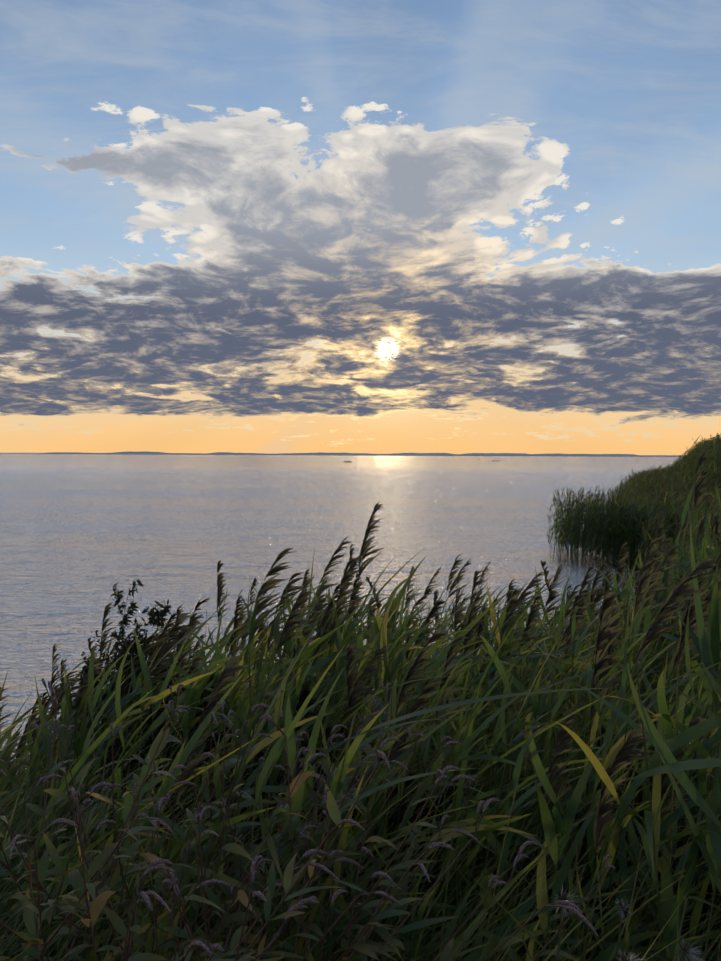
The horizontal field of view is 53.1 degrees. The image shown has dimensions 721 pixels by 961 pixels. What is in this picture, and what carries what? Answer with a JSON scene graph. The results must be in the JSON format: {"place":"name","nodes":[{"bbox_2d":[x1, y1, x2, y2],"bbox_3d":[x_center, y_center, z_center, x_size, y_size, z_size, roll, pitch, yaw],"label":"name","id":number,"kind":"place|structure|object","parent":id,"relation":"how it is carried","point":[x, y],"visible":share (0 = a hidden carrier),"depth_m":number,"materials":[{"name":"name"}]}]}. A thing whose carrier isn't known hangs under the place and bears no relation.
{"place":"outdoors","nodes":[
{"label":"outdoors","id":0,"kind":"place"},
{"bbox_2d":[0,454,681,799],"bbox_3d":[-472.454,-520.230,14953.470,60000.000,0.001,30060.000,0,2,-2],"label":"lagoon water","id":1,"kind":"structure","parent":0,"point":[81,535],"depth_m":37.43,"materials":[{"name":"grey liquid"}]},
{"bbox_2d":[0,451,683,456],"bbox_3d":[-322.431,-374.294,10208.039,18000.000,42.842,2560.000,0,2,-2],"label":"shore spit","id":2,"kind":"structure","parent":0,"point":[407,454],"depth_m":9135.95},
{"bbox_2d":[0,623,720,960],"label":"bank ground","id":3,"kind":"structure","parent":0,"point":[211,927],"depth_m":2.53,"materials":[{"name":"green plant"}]},
{"bbox_2d":[0,688,604,960],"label":"plant stems","id":4,"kind":"object","parent":3,"relation":"on","point":[38,885],"visible":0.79,"depth_m":1.44,"materials":[{"name":"green plant"}]},
{"bbox_2d":[0,727,576,960],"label":"plant leaves","id":5,"kind":"object","parent":4,"relation":"attached to","point":[97,906],"visible":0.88,"depth_m":1.44,"materials":[{"name":"green plant"}]},
{"bbox_2d":[0,678,615,956],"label":"flower spikes","id":6,"kind":"object","parent":4,"relation":"attached to","point":[570,906],"visible":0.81,"depth_m":1.36,"materials":[{"name":"purple plant"}]},
{"bbox_2d":[0,433,720,960],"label":"reed stems","id":7,"kind":"object","parent":3,"relation":"on","point":[572,552],"visible":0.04,"depth_m":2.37,"materials":[{"name":"green plant"}]},
{"bbox_2d":[0,433,720,855],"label":"reed plumes","id":8,"kind":"object","parent":7,"relation":"attached to","point":[622,753],"visible":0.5,"depth_m":3.28,"materials":[{"name":"plant"}]},
{"bbox_2d":[57,578,720,960],"bbox_3d":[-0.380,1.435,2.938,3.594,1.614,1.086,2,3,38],"label":"mugwort foliage","id":9,"kind":"object","parent":3,"relation":"on","point":[161,622],"visible":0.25,"depth_m":2.74,"materials":[{"name":"green plant"}]},
{"bbox_2d":[557,890,692,960],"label":"flower stems","id":10,"kind":"object","parent":3,"relation":"on","point":[622,955],"visible":0.77,"depth_m":1.27,"materials":[{"name":"green plant"}]},
{"bbox_2d":[551,884,703,960],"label":"thistle down","id":11,"kind":"object","parent":10,"relation":"attached to","point":[694,957],"visible":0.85,"depth_m":1.22,"materials":[{"name":"plant"}]},
{"bbox_2d":[0,0,720,454],"label":"sky","id":12,"kind":"structure","parent":0,"point":[233,226],"materials":[{"name":"blue"}]}
]}

